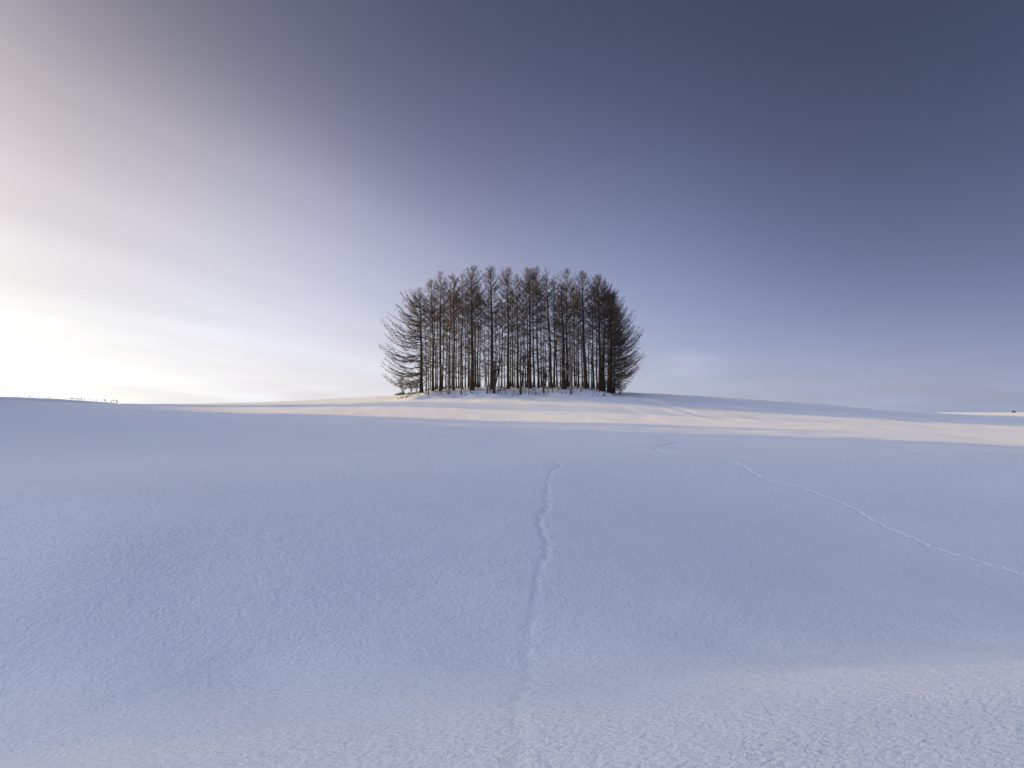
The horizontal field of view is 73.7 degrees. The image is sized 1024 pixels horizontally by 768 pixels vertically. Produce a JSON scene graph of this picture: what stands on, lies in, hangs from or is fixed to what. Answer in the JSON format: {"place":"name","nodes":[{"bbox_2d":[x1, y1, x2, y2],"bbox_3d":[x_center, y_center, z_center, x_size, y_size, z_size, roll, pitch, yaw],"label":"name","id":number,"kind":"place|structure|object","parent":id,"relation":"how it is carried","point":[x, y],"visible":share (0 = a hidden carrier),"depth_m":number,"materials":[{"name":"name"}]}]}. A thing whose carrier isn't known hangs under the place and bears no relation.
{"place":"outdoors","nodes":[
{"label":"outdoors","id":0,"kind":"place"},
{"bbox_2d":[0,386,1023,767],"bbox_3d":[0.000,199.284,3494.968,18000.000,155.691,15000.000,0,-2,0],"label":"snow field","id":1,"kind":"structure","parent":0,"point":[534,578],"depth_m":9.83,"materials":[{"name":"white snow"}]},
{"bbox_2d":[397,378,406,394],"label":"sapling","id":2,"kind":"object","parent":1,"relation":"on","point":[400,386],"visible":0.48,"depth_m":133.49,"materials":[{"name":"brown plant"}]},
{"bbox_2d":[378,287,435,392],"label":"larch tree","id":3,"kind":"object","parent":1,"relation":"on","point":[413,323],"visible":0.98,"depth_m":116.96,"materials":[{"name":"brown plant"}]},
{"bbox_2d":[417,306,433,390],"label":"larch tree","id":4,"kind":"object","parent":1,"relation":"on","point":[425,350],"visible":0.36,"depth_m":124.41,"materials":[{"name":"brown plant"}]},
{"bbox_2d":[419,344,433,394],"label":"sapling","id":5,"kind":"object","parent":1,"relation":"on","point":[428,361],"visible":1,"depth_m":113.75,"materials":[{"name":"brown plant"}]},
{"bbox_2d":[422,297,439,389],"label":"larch tree","id":6,"kind":"object","parent":1,"relation":"on","point":[428,350],"visible":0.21,"depth_m":129.25,"materials":[{"name":"brown plant"}]},
{"bbox_2d":[417,279,445,391],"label":"larch tree","id":7,"kind":"object","parent":1,"relation":"on","point":[432,327],"visible":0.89,"depth_m":118.36,"materials":[{"name":"brown plant"}]},
{"bbox_2d":[423,294,445,389],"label":"larch tree","id":8,"kind":"object","parent":1,"relation":"on","point":[435,373],"visible":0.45,"depth_m":122.32,"materials":[{"name":"brown plant"}]},
{"bbox_2d":[426,299,444,387],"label":"larch tree","id":9,"kind":"object","parent":1,"relation":"on","point":[436,350],"visible":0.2,"depth_m":130.19,"materials":[{"name":"brown plant"}]},
{"bbox_2d":[428,271,451,390],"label":"larch tree","id":10,"kind":"object","parent":1,"relation":"on","point":[440,331],"visible":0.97,"depth_m":118.39,"materials":[{"name":"brown plant"}]},
{"bbox_2d":[435,287,452,388],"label":"larch tree","id":11,"kind":"object","parent":1,"relation":"on","point":[443,336],"visible":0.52,"depth_m":124.33,"materials":[{"name":"brown plant"}]},
{"bbox_2d":[437,293,451,387],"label":"larch tree","id":12,"kind":"object","parent":1,"relation":"on","point":[447,337],"visible":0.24,"depth_m":131.32,"materials":[{"name":"brown plant"}]},
{"bbox_2d":[437,296,455,387],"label":"larch tree","id":13,"kind":"object","parent":1,"relation":"on","point":[446,344],"visible":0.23,"depth_m":128.35,"materials":[{"name":"brown plant"}]},
{"bbox_2d":[438,336,458,393],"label":"sapling","id":14,"kind":"object","parent":1,"relation":"on","point":[448,365],"visible":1,"depth_m":114.03,"materials":[{"name":"brown plant"}]},
{"bbox_2d":[441,273,461,388],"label":"larch tree","id":15,"kind":"object","parent":1,"relation":"on","point":[450,325],"visible":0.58,"depth_m":123.51,"materials":[{"name":"brown plant"}]},
{"bbox_2d":[443,290,460,387],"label":"larch tree","id":16,"kind":"object","parent":1,"relation":"on","point":[452,345],"visible":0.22,"depth_m":130.24,"materials":[{"name":"brown plant"}]},
{"bbox_2d":[442,271,465,389],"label":"larch tree","id":17,"kind":"object","parent":1,"relation":"on","point":[454,296],"visible":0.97,"depth_m":119.38,"materials":[{"name":"brown plant"}]},
{"bbox_2d":[448,288,463,386],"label":"larch tree","id":18,"kind":"object","parent":1,"relation":"on","point":[456,344],"visible":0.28,"depth_m":127.17,"materials":[{"name":"brown plant"}]},
{"bbox_2d":[447,296,467,387],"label":"larch tree","id":19,"kind":"object","parent":1,"relation":"on","point":[458,317],"visible":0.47,"depth_m":124.49,"materials":[{"name":"brown plant"}]},
{"bbox_2d":[449,298,466,387],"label":"larch tree","id":20,"kind":"object","parent":1,"relation":"on","point":[460,342],"visible":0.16,"depth_m":131.18,"materials":[{"name":"brown plant"}]},
{"bbox_2d":[452,273,470,388],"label":"larch tree","id":21,"kind":"object","parent":1,"relation":"on","point":[461,330],"visible":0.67,"depth_m":121.55,"materials":[{"name":"brown plant"}]},
{"bbox_2d":[455,288,470,387],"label":"larch tree","id":22,"kind":"object","parent":1,"relation":"on","point":[465,352],"visible":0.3,"depth_m":129.20,"materials":[{"name":"brown plant"}]},
{"bbox_2d":[458,362,471,394],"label":"sapling","id":23,"kind":"object","parent":1,"relation":"on","point":[463,378],"visible":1,"depth_m":113.89,"materials":[{"name":"brown plant"}]},
{"bbox_2d":[459,299,477,386],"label":"larch tree","id":24,"kind":"object","parent":1,"relation":"on","point":[469,345],"visible":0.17,"depth_m":132.20,"materials":[{"name":"brown plant"}]},
{"bbox_2d":[460,291,477,387],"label":"larch tree","id":25,"kind":"object","parent":1,"relation":"on","point":[469,340],"visible":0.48,"depth_m":126.30,"materials":[{"name":"brown plant"}]},
{"bbox_2d":[457,264,485,389],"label":"larch tree","id":26,"kind":"object","parent":1,"relation":"on","point":[472,308],"visible":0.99,"depth_m":117.32,"materials":[{"name":"brown plant"}]},
{"bbox_2d":[466,284,484,386],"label":"larch tree","id":27,"kind":"object","parent":1,"relation":"on","point":[474,343],"visible":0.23,"depth_m":130.28,"materials":[{"name":"brown plant"}]},
{"bbox_2d":[467,291,484,386],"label":"larch tree","id":28,"kind":"object","parent":1,"relation":"on","point":[476,348],"visible":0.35,"depth_m":128.20,"materials":[{"name":"brown plant"}]},
{"bbox_2d":[468,287,486,387],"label":"larch tree","id":29,"kind":"object","parent":1,"relation":"on","point":[480,330],"visible":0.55,"depth_m":123.28,"materials":[{"name":"brown plant"}]},
{"bbox_2d":[470,285,487,386],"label":"larch tree","id":30,"kind":"object","parent":1,"relation":"on","point":[480,357],"visible":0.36,"depth_m":131.22,"materials":[{"name":"brown plant"}]},
{"bbox_2d":[473,337,494,393],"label":"sapling","id":31,"kind":"object","parent":1,"relation":"on","point":[485,368],"visible":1,"depth_m":113.69,"materials":[{"name":"brown plant"}]},
{"bbox_2d":[478,301,490,386],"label":"larch tree","id":32,"kind":"object","parent":1,"relation":"on","point":[485,346],"visible":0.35,"depth_m":131.33,"materials":[{"name":"brown plant"}]},
{"bbox_2d":[480,299,494,386],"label":"larch tree","id":33,"kind":"object","parent":1,"relation":"on","point":[487,341],"visible":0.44,"depth_m":129.36,"materials":[{"name":"brown plant"}]},
{"bbox_2d":[476,265,504,389],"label":"larch tree","id":34,"kind":"object","parent":1,"relation":"on","point":[491,312],"visible":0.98,"depth_m":117.27,"materials":[{"name":"brown plant"}]},
{"bbox_2d":[486,296,502,379],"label":"larch tree","id":35,"kind":"object","parent":1,"relation":"on","point":[495,331],"visible":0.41,"depth_m":131.16,"materials":[{"name":"brown plant"}]},
{"bbox_2d":[487,344,505,392],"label":"sapling","id":36,"kind":"object","parent":1,"relation":"on","point":[495,369],"visible":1,"depth_m":113.31,"materials":[{"name":"brown plant"}]},
{"bbox_2d":[489,304,506,386],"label":"larch tree","id":37,"kind":"object","parent":1,"relation":"on","point":[499,344],"visible":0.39,"depth_m":130.34,"materials":[{"name":"brown plant"}]},
{"bbox_2d":[493,292,510,387],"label":"larch tree","id":38,"kind":"object","parent":1,"relation":"on","point":[503,342],"visible":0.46,"depth_m":126.29,"materials":[{"name":"brown plant"}]},
{"bbox_2d":[496,305,513,386],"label":"larch tree","id":39,"kind":"object","parent":1,"relation":"on","point":[504,351],"visible":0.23,"depth_m":132.20,"materials":[{"name":"brown plant"}]},
{"bbox_2d":[398,386,615,399],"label":"dead undergrowth","id":40,"kind":"object","parent":1,"relation":"on","point":[500,392],"visible":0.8,"depth_m":114.66,"materials":[{"name":"brown plant"}]},
{"bbox_2d":[495,266,520,388],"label":"larch tree","id":41,"kind":"object","parent":1,"relation":"on","point":[507,282],"visible":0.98,"depth_m":118.32,"materials":[{"name":"brown plant"}]},
{"bbox_2d":[500,287,520,386],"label":"larch tree","id":42,"kind":"object","parent":1,"relation":"on","point":[511,341],"visible":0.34,"depth_m":128.38,"materials":[{"name":"brown plant"}]},
{"bbox_2d":[503,289,522,386],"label":"larch tree","id":43,"kind":"object","parent":1,"relation":"on","point":[512,339],"visible":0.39,"depth_m":124.34,"materials":[{"name":"brown plant"}]},
{"bbox_2d":[509,301,521,386],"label":"larch tree","id":44,"kind":"object","parent":1,"relation":"on","point":[516,348],"visible":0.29,"depth_m":131.16,"materials":[{"name":"brown plant"}]},
{"bbox_2d":[507,274,527,388],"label":"larch tree","id":45,"kind":"object","parent":1,"relation":"on","point":[517,357],"visible":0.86,"depth_m":119.22,"materials":[{"name":"brown plant"}]},
{"bbox_2d":[514,293,528,385],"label":"larch tree","id":46,"kind":"object","parent":1,"relation":"on","point":[520,338],"visible":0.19,"depth_m":132.28,"materials":[{"name":"brown plant"}]},
{"bbox_2d":[509,334,534,394],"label":"sapling","id":47,"kind":"object","parent":1,"relation":"on","point":[520,368],"visible":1,"depth_m":113.60,"materials":[{"name":"brown plant"}]},
{"bbox_2d":[515,299,531,386],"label":"larch tree","id":48,"kind":"object","parent":1,"relation":"on","point":[523,344],"visible":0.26,"depth_m":130.30,"materials":[{"name":"brown plant"}]},
{"bbox_2d":[516,295,531,386],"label":"larch tree","id":49,"kind":"object","parent":1,"relation":"on","point":[521,300],"visible":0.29,"depth_m":128.46,"materials":[{"name":"brown plant"}]},
{"bbox_2d":[518,276,534,386],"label":"larch tree","id":50,"kind":"object","parent":1,"relation":"on","point":[527,337],"visible":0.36,"depth_m":123.22,"materials":[{"name":"brown plant"}]},
{"bbox_2d":[514,266,544,388],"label":"larch tree","id":51,"kind":"object","parent":1,"relation":"on","point":[529,281],"visible":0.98,"depth_m":118.28,"materials":[{"name":"brown plant"}]},
{"bbox_2d":[524,278,542,386],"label":"larch tree","id":52,"kind":"object","parent":1,"relation":"on","point":[534,342],"visible":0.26,"depth_m":126.36,"materials":[{"name":"brown plant"}]},
{"bbox_2d":[527,265,547,387],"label":"larch tree","id":53,"kind":"object","parent":1,"relation":"on","point":[537,346],"visible":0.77,"depth_m":120.26,"materials":[{"name":"brown plant"}]},
{"bbox_2d":[534,294,548,386],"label":"larch tree","id":54,"kind":"object","parent":1,"relation":"on","point":[541,346],"visible":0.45,"depth_m":128.15,"materials":[{"name":"brown plant"}]},
{"bbox_2d":[535,298,548,373],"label":"larch tree","id":55,"kind":"object","parent":1,"relation":"on","point":[543,339],"visible":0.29,"depth_m":132.57,"materials":[{"name":"brown plant"}]},
{"bbox_2d":[537,366,548,392],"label":"sapling","id":56,"kind":"object","parent":1,"relation":"on","point":[544,375],"visible":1,"depth_m":113.99,"materials":[{"name":"brown plant"}]},
{"bbox_2d":[538,299,552,385],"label":"larch tree","id":57,"kind":"object","parent":1,"relation":"on","point":[543,337],"visible":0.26,"depth_m":131.29,"materials":[{"name":"brown plant"}]},
{"bbox_2d":[535,272,560,387],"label":"larch tree","id":58,"kind":"object","parent":1,"relation":"on","point":[549,359],"visible":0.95,"depth_m":119.27,"materials":[{"name":"brown plant"}]},
{"bbox_2d":[540,296,555,385],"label":"larch tree","id":59,"kind":"object","parent":1,"relation":"on","point":[548,339],"visible":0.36,"depth_m":130.32,"materials":[{"name":"brown plant"}]},
{"bbox_2d":[544,277,561,387],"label":"larch tree","id":60,"kind":"object","parent":1,"relation":"on","point":[554,373],"visible":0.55,"depth_m":121.21,"materials":[{"name":"brown plant"}]},
{"bbox_2d":[546,288,565,386],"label":"larch tree","id":61,"kind":"object","parent":1,"relation":"on","point":[556,340],"visible":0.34,"depth_m":127.50,"materials":[{"name":"brown plant"}]},
{"bbox_2d":[551,303,568,385],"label":"larch tree","id":62,"kind":"object","parent":1,"relation":"on","point":[560,349],"visible":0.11,"depth_m":131.16,"materials":[{"name":"brown plant"}]},
{"bbox_2d":[555,301,565,376],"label":"larch tree","id":63,"kind":"object","parent":1,"relation":"on","point":[561,343],"visible":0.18,"depth_m":132.46,"materials":[{"name":"brown plant"}]},
{"bbox_2d":[550,284,573,388],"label":"larch tree","id":64,"kind":"object","parent":1,"relation":"on","point":[563,351],"visible":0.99,"depth_m":117.18,"materials":[{"name":"brown plant"}]},
{"bbox_2d":[559,293,574,382],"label":"larch tree","id":65,"kind":"object","parent":1,"relation":"on","point":[567,344],"visible":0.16,"depth_m":132.19,"materials":[{"name":"brown plant"}]},
{"bbox_2d":[553,267,581,386],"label":"larch tree","id":66,"kind":"object","parent":1,"relation":"on","point":[566,312],"visible":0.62,"depth_m":121.25,"materials":[{"name":"brown plant"}]},
{"bbox_2d":[555,330,583,393],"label":"sapling","id":67,"kind":"object","parent":1,"relation":"on","point":[570,372],"visible":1,"depth_m":113.35,"materials":[{"name":"brown plant"}]},
{"bbox_2d":[561,277,580,385],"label":"larch tree","id":68,"kind":"object","parent":1,"relation":"on","point":[569,329],"visible":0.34,"depth_m":125.49,"materials":[{"name":"brown plant"}]},
{"bbox_2d":[563,283,581,386],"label":"larch tree","id":69,"kind":"object","parent":1,"relation":"on","point":[574,337],"visible":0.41,"depth_m":128.15,"materials":[{"name":"brown plant"}]},
{"bbox_2d":[564,310,581,385],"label":"larch tree","id":70,"kind":"object","parent":1,"relation":"on","point":[572,351],"visible":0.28,"depth_m":131.21,"materials":[{"name":"brown plant"}]},
{"bbox_2d":[569,294,581,385],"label":"larch tree","id":71,"kind":"object","parent":1,"relation":"on","point":[575,346],"visible":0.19,"depth_m":132.31,"materials":[{"name":"brown plant"}]},
{"bbox_2d":[569,289,588,387],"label":"larch tree","id":72,"kind":"object","parent":1,"relation":"on","point":[577,369],"visible":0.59,"depth_m":122.36,"materials":[{"name":"brown plant"}]},
{"bbox_2d":[571,301,588,386],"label":"larch tree","id":73,"kind":"object","parent":1,"relation":"on","point":[581,361],"visible":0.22,"depth_m":130.19,"materials":[{"name":"brown plant"}]},
{"bbox_2d":[568,271,596,388],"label":"larch tree","id":74,"kind":"object","parent":1,"relation":"on","point":[583,340],"visible":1,"depth_m":117.25,"materials":[{"name":"brown plant"}]},
{"bbox_2d":[575,295,590,375],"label":"larch tree","id":75,"kind":"object","parent":1,"relation":"on","point":[585,344],"visible":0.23,"depth_m":132.49,"materials":[{"name":"brown plant"}]},
{"bbox_2d":[582,290,595,386],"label":"larch tree","id":76,"kind":"object","parent":1,"relation":"on","point":[587,342],"visible":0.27,"depth_m":127.19,"materials":[{"name":"brown plant"}]},
{"bbox_2d":[584,293,597,388],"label":"larch tree","id":77,"kind":"object","parent":1,"relation":"on","point":[593,373],"visible":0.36,"depth_m":125.21,"materials":[{"name":"brown plant"}]},
{"bbox_2d":[584,300,600,387],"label":"larch tree","id":78,"kind":"object","parent":1,"relation":"on","point":[591,348],"visible":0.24,"depth_m":131.16,"materials":[{"name":"brown plant"}]},
{"bbox_2d":[586,282,607,388],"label":"larch tree","id":79,"kind":"object","parent":1,"relation":"on","point":[594,344],"visible":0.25,"depth_m":122.14,"materials":[{"name":"brown plant"}]},
{"bbox_2d":[585,274,612,390],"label":"larch tree","id":80,"kind":"object","parent":1,"relation":"on","point":[599,310],"visible":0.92,"depth_m":117.64,"materials":[{"name":"brown plant"}]},
{"bbox_2d":[598,380,607,391],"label":"shrub","id":81,"kind":"object","parent":1,"relation":"on","point":[601,386],"visible":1,"depth_m":115.64,"materials":[{"name":"brown plant"}]},
{"bbox_2d":[591,279,619,390],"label":"larch tree","id":82,"kind":"object","parent":1,"relation":"on","point":[603,356],"visible":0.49,"depth_m":119.24,"materials":[{"name":"brown plant"}]},
{"bbox_2d":[603,379,615,392],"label":"shrub","id":83,"kind":"object","parent":1,"relation":"on","point":[608,388],"visible":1,"depth_m":115.25,"materials":[{"name":"brown plant"}]},
{"bbox_2d":[603,351,623,391],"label":"sapling","id":84,"kind":"object","parent":1,"relation":"on","point":[606,370],"visible":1,"depth_m":115.91,"materials":[{"name":"brown plant"}]},
{"bbox_2d":[603,288,625,386],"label":"larch tree","id":85,"kind":"object","parent":1,"relation":"on","point":[608,343],"visible":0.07,"depth_m":125.23,"materials":[{"name":"brown plant"}]},
{"bbox_2d":[587,288,643,392],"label":"larch tree","id":86,"kind":"object","parent":1,"relation":"on","point":[612,374],"visible":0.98,"depth_m":117.41,"materials":[{"name":"brown plant"}]},
{"bbox_2d":[611,381,620,393],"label":"shrub","id":87,"kind":"object","parent":1,"relation":"on","point":[614,389],"visible":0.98,"depth_m":115.81,"materials":[{"name":"brown plant"}]},
{"bbox_2d":[617,382,627,394],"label":"shrub","id":88,"kind":"object","parent":1,"relation":"on","point":[619,390],"visible":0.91,"depth_m":116.82,"materials":[{"name":"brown plant"}]},
{"bbox_2d":[605,304,640,391],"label":"larch tree","id":89,"kind":"object","parent":1,"relation":"on","point":[624,349],"visible":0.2,"depth_m":122.21,"materials":[{"name":"brown plant"}]},
{"bbox_2d":[0,0,1023,411],"label":"sky","id":90,"kind":"structure","parent":0,"point":[202,201],"materials":[{"name":"blue"}]}
]}

